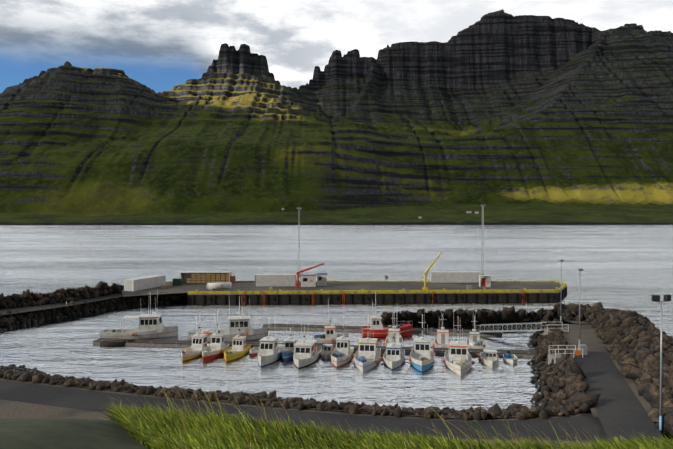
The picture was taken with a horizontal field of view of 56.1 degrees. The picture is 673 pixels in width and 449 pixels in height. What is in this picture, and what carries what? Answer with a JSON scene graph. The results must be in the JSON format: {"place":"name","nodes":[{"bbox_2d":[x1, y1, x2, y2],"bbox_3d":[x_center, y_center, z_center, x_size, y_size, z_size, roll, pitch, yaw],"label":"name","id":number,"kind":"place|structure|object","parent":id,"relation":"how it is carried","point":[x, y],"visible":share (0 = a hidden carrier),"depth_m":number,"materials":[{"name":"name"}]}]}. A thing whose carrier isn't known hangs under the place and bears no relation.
{"place":"outdoors","nodes":[
{"label":"outdoors","id":0,"kind":"place"},
{"bbox_2d":[0,293,120,315],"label":"breakwater road","id":1,"kind":"structure","parent":0,"point":[27,309],"depth_m":121.57,"materials":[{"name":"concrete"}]},
{"bbox_2d":[0,418,147,448],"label":"pavement","id":2,"kind":"structure","parent":0,"point":[48,433],"depth_m":7.79,"materials":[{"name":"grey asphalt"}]},
{"bbox_2d":[100,403,672,448],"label":"grass","id":3,"kind":"structure","parent":2,"relation":"on","point":[198,433],"depth_m":8.14,"materials":[{"name":"green plant"}]},
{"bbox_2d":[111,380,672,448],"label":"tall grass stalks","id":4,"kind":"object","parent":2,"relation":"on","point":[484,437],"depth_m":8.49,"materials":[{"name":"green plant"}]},
{"bbox_2d":[29,380,573,418],"bbox_3d":[-8.277,17.104,62.678,66.444,0.120,7.910,0,1,9],"label":"shore rock","id":5,"kind":"object","parent":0,"point":[447,416],"visible":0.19,"depth_m":57.47,"materials":[{"name":"stone"}]},
{"bbox_2d":[0,378,621,446],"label":"gravel shore","id":6,"kind":"structure","parent":0,"point":[11,409],"depth_m":57.84,"materials":[{"name":"grey gravel"}]},
{"bbox_2d":[0,380,630,442],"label":"shore road","id":7,"kind":"structure","parent":0,"point":[590,424],"depth_m":55.79,"materials":[{"name":"grey asphalt"}]},
{"bbox_2d":[0,9,672,224],"bbox_3d":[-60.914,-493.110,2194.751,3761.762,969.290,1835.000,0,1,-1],"label":"mountain terrain","id":8,"kind":"structure","parent":0,"point":[505,118],"depth_m":1983.18,"materials":[{"name":"green plant"}]},
{"bbox_2d":[0,225,672,441],"bbox_3d":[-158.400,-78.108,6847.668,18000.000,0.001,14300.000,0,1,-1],"label":"fjord water","id":9,"kind":"structure","parent":0,"point":[626,267],"depth_m":194.42,"materials":[{"name":"grey liquid"}]},
{"bbox_2d":[0,293,185,328],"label":"bed","id":10,"kind":"object","parent":9,"relation":"on","point":[64,314],"visible":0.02,"depth_m":130.90,"materials":[{"name":"black stone"}]},
{"bbox_2d":[91,339,134,345],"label":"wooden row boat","id":11,"kind":"object","parent":9,"relation":"on","point":[104,343],"visible":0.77,"depth_m":96.89,"materials":[{"name":"brown wood"}]},
{"bbox_2d":[99,290,177,338],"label":"fishing boat","id":12,"kind":"object","parent":9,"relation":"on","point":[151,326],"visible":0.98,"depth_m":102.67,"materials":[{"name":"white paint"}]},
{"bbox_2d":[182,317,209,361],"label":"fishing boat","id":13,"kind":"object","parent":9,"relation":"on","point":[194,350],"visible":0.73,"depth_m":91.70,"materials":[{"name":"white paint"}]},
{"bbox_2d":[202,311,229,361],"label":"fishing boat","id":14,"kind":"object","parent":9,"relation":"on","point":[214,349],"visible":0.88,"depth_m":91.36,"materials":[{"name":"white paint"}]},
{"bbox_2d":[181,292,267,341],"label":"fishing boat","id":15,"kind":"object","parent":9,"relation":"on","point":[248,331],"visible":0.73,"depth_m":100.78,"materials":[{"name":"white paint"}]},
{"bbox_2d":[224,308,250,361],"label":"fishing boat","id":16,"kind":"object","parent":9,"relation":"on","point":[239,348],"visible":0.94,"depth_m":91.12,"materials":[{"name":"yellow paint"}]},
{"bbox_2d":[249,346,259,356],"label":"fishing boat","id":17,"kind":"object","parent":9,"relation":"on","point":[253,351],"visible":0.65,"depth_m":90.58,"materials":[{"name":"white paint"}]},
{"bbox_2d":[258,315,284,366],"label":"fishing boat","id":18,"kind":"object","parent":9,"relation":"on","point":[270,349],"visible":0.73,"depth_m":86.33,"materials":[{"name":"white paint"}]},
{"bbox_2d":[280,328,296,361],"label":"fishing boat","id":19,"kind":"object","parent":9,"relation":"on","point":[287,350],"visible":0.62,"depth_m":88.19,"materials":[{"name":"blue paint"}]},
{"bbox_2d":[293,322,322,368],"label":"fishing boat","id":20,"kind":"object","parent":9,"relation":"on","point":[307,352],"visible":0.94,"depth_m":85.20,"materials":[{"name":"white paint"}]},
{"bbox_2d":[93,338,537,357],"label":"pontoon","id":21,"kind":"object","parent":9,"relation":"on","point":[188,343],"visible":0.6,"depth_m":95.72,"materials":[{"name":"grey wood"}]},
{"bbox_2d":[307,298,348,343],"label":"fishing boat","id":22,"kind":"object","parent":9,"relation":"on","point":[330,336],"visible":0.77,"depth_m":98.77,"materials":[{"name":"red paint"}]},
{"bbox_2d":[320,344,335,360],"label":"fishing boat","id":23,"kind":"object","parent":9,"relation":"on","point":[326,351],"visible":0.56,"depth_m":88.97,"materials":[{"name":"white paint"}]},
{"bbox_2d":[0,281,672,434],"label":"armour rocks","id":24,"kind":"object","parent":9,"relation":"in","point":[618,331],"visible":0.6,"depth_m":73.88,"materials":[{"name":"stone"}]},
{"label":"mound bed","id":25,"kind":"object","parent":24,"relation":"on","visible":0},
{"bbox_2d":[0,285,121,308],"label":"mound bed","id":26,"kind":"object","parent":25,"relation":"on","point":[36,300],"visible":0.14,"depth_m":126.25,"materials":[{"name":"brown stone"}]},
{"bbox_2d":[121,280,566,303],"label":"pier","id":27,"kind":"structure","parent":9,"relation":"in","point":[413,291],"depth_m":146.25,"materials":[{"name":"concrete"}]},
{"bbox_2d":[124,275,165,290],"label":"white container","id":28,"kind":"object","parent":27,"relation":"on","point":[141,283],"visible":0.96,"depth_m":149.71,"materials":[{"name":"white metal"}]},
{"bbox_2d":[161,282,172,288],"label":"loose crates","id":29,"kind":"object","parent":27,"relation":"on","point":[166,285],"visible":0.77,"depth_m":153.00,"materials":[{"name":"beige"}]},
{"bbox_2d":[172,278,181,284],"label":"green skip","id":30,"kind":"object","parent":27,"relation":"on","point":[177,281],"visible":0.96,"depth_m":158.40,"materials":[{"name":"green metal"}]},
{"bbox_2d":[180,271,231,282],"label":"stacked crates","id":31,"kind":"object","parent":27,"relation":"on","point":[205,276],"visible":0.9,"depth_m":163.50,"materials":[{"name":"brown wood"}]},
{"bbox_2d":[207,282,231,290],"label":"fuel tank","id":32,"kind":"object","parent":27,"relation":"on","point":[220,285],"visible":1,"depth_m":147.01,"materials":[{"name":"white metal"}]},
{"bbox_2d":[230,276,235,282],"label":"brown cabinet","id":33,"kind":"object","parent":27,"relation":"on","point":[232,279],"visible":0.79,"depth_m":163.40,"materials":[{"name":"brown"}]},
{"bbox_2d":[255,274,295,285],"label":"reefer containers","id":34,"kind":"object","parent":27,"relation":"on","point":[275,279],"visible":1,"depth_m":155.85,"materials":[{"name":"white metal"}]},
{"bbox_2d":[297,208,301,279],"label":"mast","id":35,"kind":"object","parent":27,"relation":"on","point":[298,235],"visible":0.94,"depth_m":172.05,"materials":[{"name":"silver metal"}]},
{"bbox_2d":[300,274,315,286],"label":"shed","id":36,"kind":"structure","parent":27,"relation":"on","point":[308,280],"depth_m":155.12,"materials":[{"name":"grey paint"}]},
{"bbox_2d":[296,263,324,287],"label":"red crane","id":37,"kind":"object","parent":27,"relation":"on","point":[298,275],"visible":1,"depth_m":152.19,"materials":[{"name":"red paint"}]},
{"bbox_2d":[317,273,326,285],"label":"shed","id":38,"kind":"structure","parent":27,"relation":"on","point":[321,279],"depth_m":157.06,"materials":[{"name":"white paint"}]},
{"bbox_2d":[269,275,471,290],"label":"deck boxes","id":39,"kind":"object","parent":27,"relation":"on","point":[469,287],"visible":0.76,"depth_m":147.02,"materials":[{"name":"grey paint"}]},
{"bbox_2d":[422,252,441,289],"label":"yellow crane","id":40,"kind":"object","parent":27,"relation":"on","point":[425,275],"visible":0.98,"depth_m":148.59,"materials":[{"name":"yellow metal"}]},
{"bbox_2d":[430,271,481,282],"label":"white container","id":41,"kind":"object","parent":27,"relation":"on","point":[454,276],"visible":0.96,"depth_m":164.77,"materials":[{"name":"white metal"}]},
{"bbox_2d":[481,205,485,274],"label":"mast","id":42,"kind":"object","parent":27,"relation":"on","point":[482,241],"visible":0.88,"depth_m":175.62,"materials":[{"name":"silver metal"}]},
{"bbox_2d":[478,275,490,286],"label":"shed","id":43,"kind":"structure","parent":27,"relation":"on","point":[484,280],"depth_m":154.32,"materials":[{"name":"white paint"}]},
{"bbox_2d":[331,323,356,367],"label":"fishing boat","id":44,"kind":"object","parent":9,"relation":"on","point":[343,354],"visible":0.9,"depth_m":88.13,"materials":[{"name":"white paint"}]},
{"bbox_2d":[354,329,382,371],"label":"fishing boat","id":45,"kind":"object","parent":9,"relation":"on","point":[367,354],"visible":0.98,"depth_m":86.06,"materials":[{"name":"white paint"}]},
{"bbox_2d":[263,323,502,336],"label":"pontoon","id":46,"kind":"object","parent":9,"relation":"on","point":[317,327],"visible":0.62,"depth_m":108.94,"materials":[{"name":"grey wood"}]},
{"bbox_2d":[355,291,412,336],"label":"fishing boat","id":47,"kind":"object","parent":9,"relation":"on","point":[376,328],"visible":0.83,"depth_m":104.23,"materials":[{"name":"red paint"}]},
{"bbox_2d":[381,313,404,369],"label":"fishing boat","id":48,"kind":"object","parent":9,"relation":"on","point":[393,357],"visible":1,"depth_m":84.44,"materials":[{"name":"white paint"}]},
{"bbox_2d":[383,311,402,346],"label":"fishing boat","id":49,"kind":"object","parent":9,"relation":"on","point":[399,338],"visible":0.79,"depth_m":96.67,"materials":[{"name":"white paint"}]},
{"bbox_2d":[408,314,435,371],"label":"fishing boat","id":50,"kind":"object","parent":9,"relation":"on","point":[422,355],"visible":0.96,"depth_m":85.64,"materials":[{"name":"white paint"}]},
{"bbox_2d":[432,319,450,347],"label":"fishing boat","id":51,"kind":"object","parent":9,"relation":"on","point":[442,339],"visible":0.81,"depth_m":95.53,"materials":[{"name":"white paint"}]},
{"bbox_2d":[442,317,474,375],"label":"fishing boat","id":52,"kind":"object","parent":9,"relation":"on","point":[458,359],"visible":0.98,"depth_m":83.75,"materials":[{"name":"white paint"}]},
{"bbox_2d":[466,316,485,348],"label":"fishing boat","id":53,"kind":"object","parent":9,"relation":"on","point":[473,341],"visible":0.69,"depth_m":95.03,"materials":[{"name":"white paint"}]},
{"bbox_2d":[478,349,498,367],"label":"fishing boat","id":54,"kind":"object","parent":9,"relation":"on","point":[488,357],"visible":1,"depth_m":85.01,"materials":[{"name":"white paint"}]},
{"bbox_2d":[502,350,517,365],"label":"fishing boat","id":55,"kind":"object","parent":9,"relation":"on","point":[510,359],"visible":0.85,"depth_m":87.40,"materials":[{"name":"white paint"}]},
{"bbox_2d":[476,322,545,332],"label":"gangway","id":56,"kind":"object","parent":9,"relation":"on","point":[502,325],"visible":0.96,"depth_m":100.87,"materials":[{"name":"silver metal"}]},
{"bbox_2d":[540,327,584,411],"bbox_3d":[27.359,17.838,80.565,4.300,3.300,46.896,0,1,16],"label":"bed","id":57,"kind":"object","parent":9,"relation":"on","point":[582,392],"visible":0.04,"depth_m":63.50,"materials":[{"name":"brown stone"}]},
{"bbox_2d":[548,344,586,364],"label":"landing","id":58,"kind":"object","parent":9,"relation":"on","point":[581,350],"visible":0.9,"depth_m":79.28,"materials":[{"name":"metal"}]},
{"bbox_2d":[0,0,672,92],"label":"sky","id":59,"kind":"structure","parent":0,"point":[160,45],"materials":[{"name":"white"}]},
{"bbox_2d":[541,322,568,334],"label":"gangway landing","id":60,"kind":"object","parent":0,"point":[547,331],"visible":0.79,"depth_m":95.89,"materials":[{"name":"white metal"}]},
{"bbox_2d":[560,324,658,421],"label":"gravel ground","id":61,"kind":"structure","parent":0,"point":[590,339],"depth_m":86.49,"materials":[{"name":"grey gravel"}]},
{"bbox_2d":[560,260,563,325],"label":"lamp post","id":62,"kind":"object","parent":61,"relation":"on","point":[561,297],"visible":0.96,"depth_m":100.12,"materials":[{"name":"grey metal"}]},
{"bbox_2d":[607,343,672,435],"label":"berm bed","id":63,"kind":"object","parent":61,"relation":"on","point":[651,403],"visible":0.02,"depth_m":58.84,"materials":[{"name":"brown stone"}]},
{"bbox_2d":[571,350,664,442],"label":"asphalt ramp","id":64,"kind":"structure","parent":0,"point":[619,408],"depth_m":59.48,"materials":[{"name":"grey asphalt"}]},
{"bbox_2d":[578,269,582,343],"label":"lamp post","id":65,"kind":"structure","parent":64,"relation":"on","point":[579,304],"depth_m":81.32,"materials":[{"name":"grey metal"}]},
{"bbox_2d":[652,294,670,433],"bbox_3d":[26.612,11.533,51.714,1.714,11.536,0.449,0,1,-13],"label":"floodlight post","id":66,"kind":"object","parent":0,"point":[656,298],"depth_m":51.66,"materials":[{"name":"grey metal"}]},
{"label":"mound bed","id":67,"kind":"object","parent":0,"visible":0},
{"bbox_2d":[395,313,536,323],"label":"mound bed","id":68,"kind":"object","parent":67,"relation":"on","point":[450,321],"visible":0.08,"depth_m":114.94,"materials":[{"name":"black"}]},
{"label":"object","id":69,"kind":"object","parent":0,"visible":0},
{"bbox_2d":[566,320,589,323],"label":"gravel","id":70,"kind":"structure","parent":69,"relation":"on","point":[581,322],"depth_m":103.44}
]}

